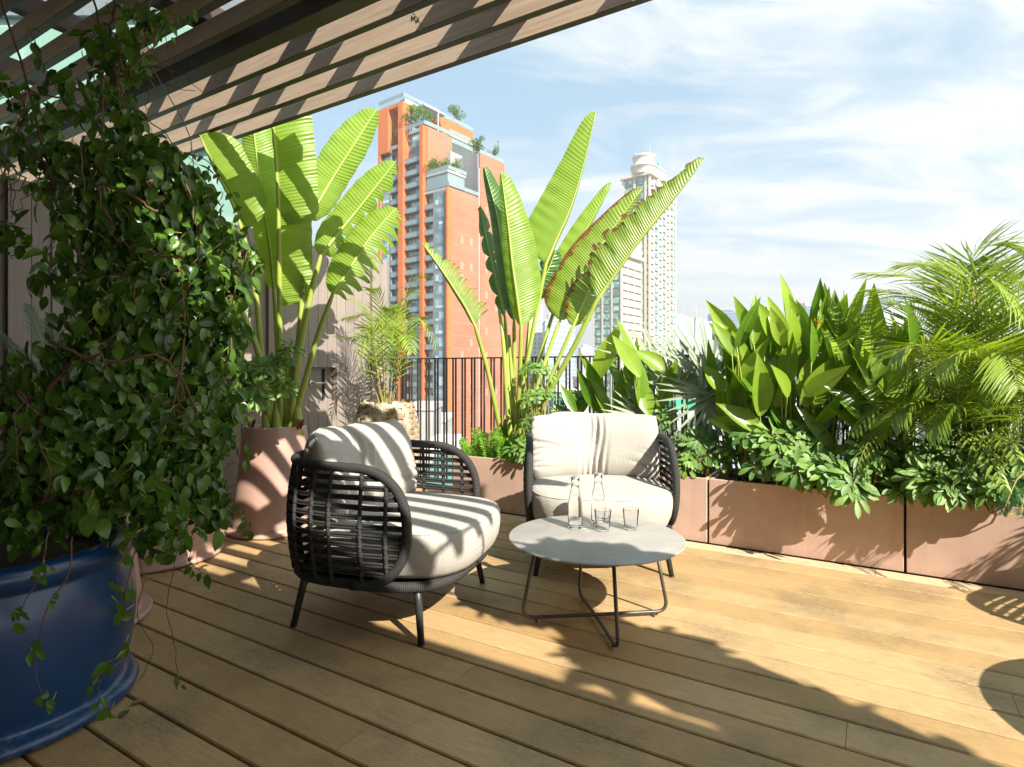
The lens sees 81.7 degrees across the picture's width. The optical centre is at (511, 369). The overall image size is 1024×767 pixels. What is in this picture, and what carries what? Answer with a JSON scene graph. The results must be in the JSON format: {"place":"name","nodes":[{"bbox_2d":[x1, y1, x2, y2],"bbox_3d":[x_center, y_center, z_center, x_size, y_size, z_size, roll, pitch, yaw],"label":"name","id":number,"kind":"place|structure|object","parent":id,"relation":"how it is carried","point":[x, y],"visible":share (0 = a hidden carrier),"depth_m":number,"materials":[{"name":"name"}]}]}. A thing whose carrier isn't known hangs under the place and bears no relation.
{"place":"outdoors","nodes":[
{"label":"outdoors","id":0,"kind":"place"},
{"bbox_2d":[414,401,442,475],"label":"building","id":1,"kind":"structure","parent":0,"point":[431,418],"depth_m":79.55,"materials":[{"name":"concrete"}]},
{"bbox_2d":[419,434,460,463],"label":"neighbour block","id":2,"kind":"structure","parent":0,"point":[449,438],"depth_m":33.61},
{"bbox_2d":[427,454,452,485],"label":"neighbour block","id":3,"kind":"structure","parent":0,"point":[449,470],"depth_m":21.99,"materials":[{"name":"glass"}]},
{"bbox_2d":[441,412,451,433],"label":"building","id":4,"kind":"structure","parent":0,"point":[449,422],"depth_m":107.00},
{"bbox_2d":[378,92,527,444],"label":"apartment tower","id":5,"kind":"structure","parent":0,"point":[438,207],"depth_m":147.66,"materials":[{"name":"concrete"}]},
{"bbox_2d":[383,134,418,391],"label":"window","id":6,"kind":"structure","parent":5,"relation":"in","point":[415,138],"depth_m":152.67,"materials":[{"name":"glass"}]},
{"bbox_2d":[401,103,420,130],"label":"rooftop tree","id":7,"kind":"object","parent":5,"relation":"on","point":[411,116],"visible":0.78,"depth_m":149.01,"materials":[{"name":"green plant"}]},
{"bbox_2d":[409,164,418,169],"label":"window","id":8,"kind":"structure","parent":5,"relation":"in","point":[415,166],"depth_m":148.81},
{"bbox_2d":[409,177,418,182],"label":"window","id":9,"kind":"structure","parent":5,"relation":"in","point":[416,178],"depth_m":149.02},
{"bbox_2d":[409,189,418,194],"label":"window","id":10,"kind":"structure","parent":5,"relation":"in","point":[417,190],"depth_m":148.81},
{"bbox_2d":[409,201,418,207],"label":"window","id":11,"kind":"structure","parent":5,"relation":"in","point":[415,203],"depth_m":148.81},
{"bbox_2d":[409,214,418,219],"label":"window","id":12,"kind":"structure","parent":5,"relation":"in","point":[415,216],"depth_m":148.81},
{"bbox_2d":[409,226,418,231],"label":"window","id":13,"kind":"structure","parent":5,"relation":"in","point":[412,229],"depth_m":148.92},
{"bbox_2d":[409,239,418,244],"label":"window","id":14,"kind":"structure","parent":5,"relation":"in","point":[415,241],"depth_m":148.92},
{"bbox_2d":[409,251,418,256],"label":"window","id":15,"kind":"structure","parent":5,"relation":"in","point":[416,253],"depth_m":148.92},
{"bbox_2d":[409,263,418,269],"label":"window","id":16,"kind":"structure","parent":5,"relation":"in","point":[413,266],"depth_m":148.92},
{"bbox_2d":[409,301,418,306],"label":"window","id":17,"kind":"structure","parent":5,"relation":"in","point":[412,303],"depth_m":149.02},
{"bbox_2d":[409,350,418,356],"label":"window","id":18,"kind":"structure","parent":5,"relation":"in","point":[412,354],"depth_m":148.81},
{"bbox_2d":[412,102,433,124],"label":"rooftop tree","id":19,"kind":"object","parent":5,"relation":"on","point":[418,113],"visible":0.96,"depth_m":147.68,"materials":[{"name":"green plant"}]},
{"bbox_2d":[425,156,445,170],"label":"rooftop tree","id":20,"kind":"object","parent":5,"relation":"on","point":[435,163],"visible":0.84,"depth_m":145.00,"materials":[{"name":"green plant"}]},
{"bbox_2d":[435,195,443,204],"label":"window","id":21,"kind":"structure","parent":5,"relation":"in","point":[439,199],"depth_m":141.78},
{"bbox_2d":[435,208,443,217],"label":"window","id":22,"kind":"structure","parent":5,"relation":"in","point":[439,212],"depth_m":141.78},
{"bbox_2d":[435,221,443,230],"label":"window","id":23,"kind":"structure","parent":5,"relation":"in","point":[439,225],"depth_m":141.78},
{"bbox_2d":[435,234,443,243],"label":"window","id":24,"kind":"structure","parent":5,"relation":"in","point":[439,238],"depth_m":141.78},
{"bbox_2d":[435,247,443,255],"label":"window","id":25,"kind":"structure","parent":5,"relation":"in","point":[440,250],"depth_m":141.61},
{"bbox_2d":[435,273,443,281],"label":"window","id":26,"kind":"structure","parent":5,"relation":"in","point":[439,277],"depth_m":141.78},
{"bbox_2d":[435,286,443,294],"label":"window","id":27,"kind":"structure","parent":5,"relation":"in","point":[439,290],"depth_m":141.78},
{"bbox_2d":[435,299,443,307],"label":"window","id":28,"kind":"structure","parent":5,"relation":"in","point":[439,303],"depth_m":141.78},
{"bbox_2d":[435,312,443,320],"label":"window","id":29,"kind":"structure","parent":5,"relation":"in","point":[439,316],"depth_m":141.78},
{"bbox_2d":[435,325,443,333],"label":"window","id":30,"kind":"structure","parent":5,"relation":"in","point":[439,329],"depth_m":141.78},
{"bbox_2d":[435,338,443,346],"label":"window","id":31,"kind":"structure","parent":5,"relation":"in","point":[440,341],"depth_m":141.78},
{"bbox_2d":[435,351,443,359],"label":"window","id":32,"kind":"structure","parent":5,"relation":"in","point":[438,354],"depth_m":141.78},
{"bbox_2d":[436,364,442,372],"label":"window","id":33,"kind":"structure","parent":5,"relation":"in","point":[440,365],"depth_m":141.61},
{"bbox_2d":[436,377,442,385],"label":"window","id":34,"kind":"structure","parent":5,"relation":"in","point":[440,378],"depth_m":141.61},
{"bbox_2d":[436,390,442,398],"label":"window","id":35,"kind":"structure","parent":5,"relation":"in","point":[440,391],"depth_m":141.61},
{"bbox_2d":[443,157,460,171],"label":"rooftop tree","id":36,"kind":"object","parent":5,"relation":"on","point":[456,164],"visible":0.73,"depth_m":145.75,"materials":[{"name":"green plant"}]},
{"bbox_2d":[448,105,464,120],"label":"rooftop tree","id":37,"kind":"object","parent":5,"relation":"on","point":[455,112],"visible":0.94,"depth_m":165.25,"materials":[{"name":"green plant"}]},
{"bbox_2d":[468,135,484,153],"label":"rooftop tree","id":38,"kind":"object","parent":5,"relation":"on","point":[476,147],"visible":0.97,"depth_m":151.92,"materials":[{"name":"green plant"}]},
{"bbox_2d":[487,142,498,155],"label":"rooftop tree","id":39,"kind":"object","parent":5,"relation":"on","point":[494,152],"visible":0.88,"depth_m":155.64,"materials":[{"name":"green plant"}]},
{"bbox_2d":[529,305,542,404],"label":"white tower","id":40,"kind":"structure","parent":0,"point":[537,343],"depth_m":420.00,"materials":[{"name":"concrete"}]},
{"bbox_2d":[542,313,566,386],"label":"office building","id":41,"kind":"structure","parent":0,"point":[561,335],"depth_m":380.00,"materials":[{"name":"concrete"}]},
{"bbox_2d":[548,383,567,413],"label":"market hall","id":42,"kind":"structure","parent":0,"point":[550,402],"depth_m":70.00,"materials":[{"name":"white"}]},
{"bbox_2d":[565,319,574,387],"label":"white tower","id":43,"kind":"structure","parent":0,"point":[571,341],"depth_m":450.00,"materials":[{"name":"concrete"}]},
{"bbox_2d":[572,376,587,412],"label":"building","id":44,"kind":"structure","parent":0,"point":[574,378],"depth_m":166.60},
{"bbox_2d":[578,344,592,375],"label":"apartment block","id":45,"kind":"structure","parent":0,"point":[585,350],"depth_m":900.00,"materials":[{"name":"concrete"}]},
{"bbox_2d":[593,147,675,412],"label":"apartment tower","id":46,"kind":"structure","parent":0,"point":[642,286],"depth_m":263.47,"materials":[{"name":"concrete"}]},
{"bbox_2d":[603,298,609,303],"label":"window","id":47,"kind":"structure","parent":46,"relation":"in","point":[605,301],"depth_m":243.91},
{"bbox_2d":[603,306,609,311],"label":"window","id":48,"kind":"structure","parent":46,"relation":"in","point":[607,308],"depth_m":243.91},
{"bbox_2d":[603,314,609,319],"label":"window","id":49,"kind":"structure","parent":46,"relation":"in","point":[605,316],"depth_m":243.91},
{"bbox_2d":[612,282,618,287],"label":"window","id":50,"kind":"structure","parent":46,"relation":"in","point":[615,284],"depth_m":241.42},
{"bbox_2d":[612,290,618,295],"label":"window","id":51,"kind":"structure","parent":46,"relation":"in","point":[614,292],"depth_m":241.42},
{"bbox_2d":[612,298,618,303],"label":"window","id":52,"kind":"structure","parent":46,"relation":"in","point":[614,300],"depth_m":241.42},
{"bbox_2d":[594,178,675,401],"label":"window","id":53,"kind":"structure","parent":46,"relation":"in","point":[640,181],"depth_m":268.47,"materials":[{"name":"glass"}]},
{"bbox_2d":[265,0,1023,364],"label":"sky","id":54,"kind":"structure","parent":0,"point":[837,140],"materials":[{"name":"blue"}]},
{"bbox_2d":[676,314,693,356],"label":"apartment block","id":55,"kind":"structure","parent":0,"point":[681,323],"depth_m":620.00,"materials":[{"name":"concrete"}]},
{"bbox_2d":[694,317,711,353],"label":"apartment block","id":56,"kind":"structure","parent":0,"point":[708,329],"depth_m":640.00,"materials":[{"name":"concrete"}]},
{"bbox_2d":[416,481,1023,749],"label":"roof slab","id":57,"kind":"structure","parent":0,"point":[904,572],"depth_m":3.44,"materials":[{"name":"wood"}]},
{"bbox_2d":[453,448,533,515],"bbox_3d":[0.072,0.890,4.765,0.983,0.407,0.520,0,0,32],"label":"planter box","id":58,"kind":"object","parent":57,"relation":"on","point":[501,483],"visible":0.16,"depth_m":4.56,"materials":[{"name":"paint"}]},
{"bbox_2d":[458,437,479,456],"bbox_3d":[-0.347,0.671,4.903,0.191,0.250,0.216,0,0,-12],"label":"foxtail fern","id":59,"kind":"object","parent":58,"relation":"in","point":[467,449],"visible":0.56,"depth_m":4.86,"materials":[{"name":"plant"}]},
{"bbox_2d":[471,427,492,456],"bbox_3d":[-0.237,0.623,4.880,0.199,0.328,0.164,0,0,-34],"label":"foxtail fern","id":60,"kind":"object","parent":58,"relation":"in","point":[480,434],"visible":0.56,"depth_m":4.85,"materials":[{"name":"plant"}]},
{"bbox_2d":[479,427,507,458],"bbox_3d":[-0.152,0.613,4.736,0.243,0.330,0.160,0,0,0],"label":"foxtail fern","id":61,"kind":"object","parent":58,"relation":"in","point":[493,447],"visible":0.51,"depth_m":4.74,"materials":[{"name":"plant"}]},
{"bbox_2d":[492,432,520,459],"bbox_3d":[-0.044,0.629,4.695,0.214,0.283,0.198,0,0,-18],"label":"foxtail fern","id":62,"kind":"object","parent":58,"relation":"in","point":[499,445],"visible":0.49,"depth_m":4.68,"materials":[{"name":"plant"}]},
{"bbox_2d":[502,359,556,463],"bbox_3d":[0.170,0.321,4.532,0.460,0.811,0.311,0,0,-41],"label":"schefflera","id":63,"kind":"object","parent":58,"relation":"in","point":[518,451],"visible":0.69,"depth_m":4.53,"materials":[{"name":"green plant"}]},
{"bbox_2d":[422,111,704,457],"bbox_3d":[0.381,-0.657,4.856,2.209,2.975,0.645,0,0,0],"label":"banana plant","id":64,"kind":"object","parent":58,"relation":"in","point":[580,267],"visible":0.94,"depth_m":4.78,"materials":[{"name":"green plant"}]},
{"bbox_2d":[549,387,586,411],"bbox_3d":[0.455,0.418,4.575,0.346,0.608,0.210,0,0,0],"label":"schefflera","id":65,"kind":"object","parent":58,"relation":"on","point":[577,395],"visible":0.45,"depth_m":4.53,"materials":[{"name":"green plant"}]},
{"bbox_2d":[0,483,1023,766],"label":"deck","id":66,"kind":"structure","parent":57,"relation":"on","point":[724,659],"depth_m":2.15,"materials":[{"name":"brown wood"}]},
{"bbox_2d":[0,521,138,762],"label":"blue pot","id":67,"kind":"object","parent":66,"relation":"on","point":[81,637],"visible":0.77,"depth_m":1.77,"materials":[{"name":"ceramic"}]},
{"bbox_2d":[0,0,421,720],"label":"climbing vine","id":68,"kind":"object","parent":67,"relation":"in","point":[66,458],"visible":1,"depth_m":2.00,"materials":[{"name":"green plant"}]},
{"bbox_2d":[119,710,128,716],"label":"fallen leaf","id":69,"kind":"object","parent":66,"relation":"on","point":[123,713],"visible":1,"depth_m":1.89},
{"bbox_2d":[120,499,152,624],"bbox_3d":[-1.970,0.848,2.560,0.714,0.496,0.714,0,0,0],"label":"pink pot","id":70,"kind":"object","parent":66,"relation":"on","point":[145,605],"visible":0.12,"depth_m":2.66,"materials":[{"name":"ceramic"}]},
{"bbox_2d":[0,302,86,391],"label":"cycad","id":71,"kind":"object","parent":70,"relation":"in","point":[26,310],"visible":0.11,"depth_m":2.90,"materials":[{"name":"green plant"}]},
{"bbox_2d":[130,699,146,704],"bbox_3d":[-1.229,1.097,1.953,0.054,0.011,0.026,0,0,-38],"label":"fallen leaf","id":72,"kind":"object","parent":66,"relation":"on","point":[138,701],"visible":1,"depth_m":1.96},
{"bbox_2d":[136,446,223,573],"bbox_3d":[-2.100,0.758,3.500,0.714,0.676,0.714,0,0,0],"label":"pink pot","id":73,"kind":"object","parent":66,"relation":"on","point":[202,550],"visible":0.12,"depth_m":3.34,"materials":[{"name":"ceramic"}]},
{"bbox_2d":[172,338,306,437],"bbox_3d":[-1.642,0.155,3.550,0.824,0.698,0.435,0,0,0],"label":"schefflera","id":74,"kind":"object","parent":73,"relation":"on","point":[270,364],"visible":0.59,"depth_m":3.50,"materials":[{"name":"green plant"}]},
{"bbox_2d":[0,176,387,517],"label":"cladding wall","id":75,"kind":"structure","parent":66,"relation":"on","point":[339,387],"depth_m":5.08,"materials":[{"name":"paint"}]},
{"bbox_2d":[0,0,651,187],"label":"pergola","id":76,"kind":"object","parent":75,"relation":"attached to","point":[219,56],"visible":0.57,"depth_m":3.01,"materials":[{"name":"wood"}]},
{"bbox_2d":[124,0,193,165],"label":"hanging wire","id":77,"kind":"object","parent":76,"relation":"hanging from","point":[169,97],"visible":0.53,"depth_m":2.35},
{"bbox_2d":[225,424,309,539],"bbox_3d":[-1.646,0.741,4.120,0.634,0.711,0.634,0,0,0],"label":"pink pot","id":78,"kind":"object","parent":66,"relation":"on","point":[262,483],"visible":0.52,"depth_m":3.90,"materials":[{"name":"ceramic"}]},
{"bbox_2d":[200,108,403,435],"bbox_3d":[-1.424,-0.730,4.170,1.319,2.413,0.497,0,0,0],"label":"banana plant","id":79,"kind":"object","parent":78,"relation":"in","point":[285,183],"visible":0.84,"depth_m":4.08,"materials":[{"name":"green plant"}]},
{"bbox_2d":[354,399,419,476],"bbox_3d":[-1.069,0.687,5.046,0.560,0.859,0.560,0,0,0],"label":"woven planter","id":80,"kind":"object","parent":66,"relation":"on","point":[403,412],"visible":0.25,"depth_m":4.87,"materials":[{"name":"wicker"}]},
{"bbox_2d":[333,270,438,404],"bbox_3d":[-1.090,-0.250,5.025,0.969,1.152,0.730,0,0,0],"label":"parlour palm","id":81,"kind":"object","parent":80,"relation":"in","point":[396,331],"visible":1,"depth_m":4.98,"materials":[{"name":"green plant"}]},
{"bbox_2d":[286,421,500,646],"bbox_3d":[-0.524,0.682,2.794,0.886,0.836,0.865,0,0,17],"label":"armchair","id":82,"kind":"object","parent":66,"relation":"on","point":[375,521],"visible":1,"depth_m":2.48,"materials":[{"name":"fabric"}]},
{"bbox_2d":[509,515,685,647],"bbox_3d":[0.368,0.914,2.600,0.764,0.372,0.764,0,0,0],"label":"coffee table","id":83,"kind":"object","parent":66,"relation":"on","point":[556,538],"visible":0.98,"depth_m":2.53,"materials":[{"name":"stone"}]},
{"bbox_2d":[568,475,582,528],"bbox_3d":[0.292,0.607,2.728,0.068,0.240,0.068,0,0,0],"label":"water bottle","id":84,"kind":"object","parent":83,"relation":"on","point":[575,511],"visible":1,"depth_m":2.70,"materials":[{"name":"clear glass"}]},
{"bbox_2d":[591,472,605,524],"bbox_3d":[0.409,0.607,2.808,0.068,0.240,0.068,0,0,0],"label":"water bottle","id":85,"kind":"object","parent":83,"relation":"on","point":[598,498],"visible":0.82,"depth_m":2.79,"materials":[{"name":"clear glass"}]},
{"bbox_2d":[594,508,610,531],"bbox_3d":[0.412,0.680,2.685,0.074,0.095,0.074,0,0,-17],"label":"tumbler","id":86,"kind":"object","parent":83,"relation":"on","point":[602,517],"visible":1,"depth_m":2.66,"materials":[{"name":"clear glass"}]},
{"bbox_2d":[623,507,638,530],"bbox_3d":[0.542,0.680,2.702,0.074,0.095,0.074,0,0,6],"label":"tumbler","id":87,"kind":"object","parent":83,"relation":"on","point":[630,516],"visible":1,"depth_m":2.67,"materials":[{"name":"clear glass"}]},
{"bbox_2d":[523,412,679,577],"bbox_3d":[0.497,0.682,3.438,0.865,0.836,0.886,0,0,2],"label":"armchair","id":88,"kind":"object","parent":66,"relation":"on","point":[622,453],"visible":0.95,"depth_m":3.55,"materials":[{"name":"fabric"}]},
{"bbox_2d":[659,466,720,542],"bbox_3d":[0.935,0.890,4.235,1.020,0.407,0.520,0,0,32],"label":"planter box","id":89,"kind":"object","parent":57,"relation":"on","point":[692,522],"visible":0.27,"depth_m":3.79,"materials":[{"name":"paint"}]},
{"bbox_2d":[560,317,677,414],"bbox_3d":[0.805,0.158,4.397,0.881,1.129,0.602,0,0,26],"label":"heliconia","id":90,"kind":"object","parent":89,"relation":"in","point":[591,384],"visible":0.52,"depth_m":4.30,"materials":[{"name":"green plant"}]},
{"bbox_2d":[624,392,681,441],"bbox_3d":[0.980,0.433,4.242,0.456,0.577,0.243,0,0,45],"label":"schefflera","id":91,"kind":"object","parent":89,"relation":"on","point":[661,418],"visible":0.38,"depth_m":4.11,"materials":[{"name":"green plant"}]},
{"bbox_2d":[594,308,747,470],"bbox_3d":[1.233,0.121,4.204,1.320,1.206,0.680,0,0,8],"label":"fan palm","id":92,"kind":"object","parent":89,"relation":"on","point":[691,373],"visible":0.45,"depth_m":4.16,"materials":[{"name":"plant"}]},
{"bbox_2d":[670,421,744,479],"bbox_3d":[1.277,0.535,3.898,0.474,0.377,0.339,0,0,33],"label":"schefflera","id":93,"kind":"object","parent":89,"relation":"in","point":[702,458],"visible":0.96,"depth_m":3.83,"materials":[{"name":"green plant"}]},
{"bbox_2d":[387,351,1023,481],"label":"balcony railing","id":94,"kind":"object","parent":57,"relation":"on","point":[403,386],"visible":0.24,"depth_m":5.46,"materials":[{"name":"metal"}]},
{"bbox_2d":[500,513,1023,598],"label":"deck border","id":95,"kind":"object","parent":57,"relation":"on","point":[910,578],"visible":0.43,"depth_m":3.26,"materials":[{"name":"wood"}]},
{"bbox_2d":[709,468,903,571],"bbox_3d":[1.818,0.890,3.693,1.028,0.407,0.520,0,0,32],"label":"planter box","id":96,"kind":"object","parent":57,"relation":"on","point":[782,519],"visible":0.77,"depth_m":3.46,"materials":[{"name":"paint"}]},
{"bbox_2d":[703,274,870,487],"bbox_3d":[1.744,0.044,3.785,1.187,1.361,0.701,0,0,32],"label":"heliconia","id":97,"kind":"object","parent":96,"relation":"on","point":[770,350],"visible":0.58,"depth_m":3.66,"materials":[{"name":"green plant"}]},
{"bbox_2d":[728,415,880,518],"bbox_3d":[1.668,0.527,3.463,0.510,0.500,0.825,0,0,-19],"label":"schefflera","id":98,"kind":"object","parent":96,"relation":"in","point":[782,458],"visible":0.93,"depth_m":3.36,"materials":[{"name":"green plant"}]},
{"bbox_2d":[756,409,906,485],"bbox_3d":[1.821,0.470,3.537,0.417,0.505,0.870,0,0,-43],"label":"schefflera","id":99,"kind":"object","parent":96,"relation":"on","point":[879,462],"visible":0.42,"depth_m":3.29,"materials":[{"name":"green plant"}]},
{"bbox_2d":[795,394,926,476],"bbox_3d":[2.134,0.393,3.743,0.929,0.748,0.705,0,0,39],"label":"bamboo shrub","id":100,"kind":"object","parent":96,"relation":"on","point":[843,425],"visible":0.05,"depth_m":3.64,"materials":[{"name":"green plant"}]},
{"bbox_2d":[823,284,937,509],"bbox_3d":[2.149,0.131,3.476,0.585,1.284,0.642,0,0,27],"label":"heliconia","id":101,"kind":"object","parent":96,"relation":"in","point":[886,383],"visible":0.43,"depth_m":3.37,"materials":[{"name":"green plant"}]},
{"bbox_2d":[904,484,1023,589],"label":"planter box","id":102,"kind":"object","parent":57,"relation":"on","point":[982,545],"visible":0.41,"depth_m":3.06,"materials":[{"name":"paint"}]},
{"bbox_2d":[871,427,999,512],"bbox_3d":[2.254,0.515,3.156,0.576,0.417,0.522,0,0,0],"label":"schefflera","id":103,"kind":"object","parent":102,"relation":"on","point":[930,475],"visible":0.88,"depth_m":3.09,"materials":[{"name":"green plant"}]},
{"bbox_2d":[847,400,1023,493],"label":"parlour palm","id":104,"kind":"object","parent":102,"relation":"in","point":[979,443],"visible":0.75,"depth_m":3.08,"materials":[{"name":"green plant"}]},
{"bbox_2d":[850,218,1023,469],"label":"areca palm","id":105,"kind":"object","parent":102,"relation":"in","point":[990,360],"visible":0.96,"depth_m":3.13,"materials":[{"name":"green plant"}]},
{"bbox_2d":[892,348,1023,505],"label":"bamboo shrub","id":106,"kind":"object","parent":102,"relation":"on","point":[995,427],"visible":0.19,"depth_m":3.16,"materials":[{"name":"green plant"}]},
{"bbox_2d":[965,437,1023,516],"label":"schefflera","id":107,"kind":"object","parent":102,"relation":"on","point":[983,489],"visible":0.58,"depth_m":2.90,"materials":[{"name":"green plant"}]},
{"bbox_2d":[973,437,1023,516],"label":"cycad","id":108,"kind":"object","parent":102,"relation":"in","point":[1014,497],"visible":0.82,"depth_m":2.76,"materials":[{"name":"green plant"}]},
{"bbox_2d":[708,310,737,360],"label":"office tower","id":109,"kind":"structure","parent":0,"point":[731,315],"depth_m":700.00,"materials":[{"name":"glass"}]},
{"bbox_2d":[722,390,740,467],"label":"building","id":110,"kind":"structure","parent":0,"point":[738,464],"depth_m":112.00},
{"bbox_2d":[801,302,817,356],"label":"office tower","id":111,"kind":"structure","parent":0,"point":[806,306],"depth_m":800.00,"materials":[{"name":"glass"}]},
{"bbox_2d":[822,399,850,458],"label":"building","id":112,"kind":"structure","parent":0,"point":[840,442],"depth_m":159.52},
{"bbox_2d":[861,294,906,325],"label":"office building","id":113,"kind":"structure","parent":0,"point":[887,315],"depth_m":500.00,"materials":[{"name":"stone"}]},
{"bbox_2d":[918,372,943,456],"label":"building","id":114,"kind":"structure","parent":0,"point":[923,433],"depth_m":101.79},
{"label":"ground","id":115,"kind":"structure","parent":0,"visible":0},
{"bbox_2d":[0,0,252,227],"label":"glass office","id":116,"kind":"structure","parent":115,"relation":"on","point":[86,11],"depth_m":14.00,"materials":[{"name":"glass"}]},
{"bbox_2d":[661,399,695,458],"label":"building","id":117,"kind":"structure","parent":115,"relation":"on","point":[678,402],"depth_m":68.00,"materials":[{"name":"white"}]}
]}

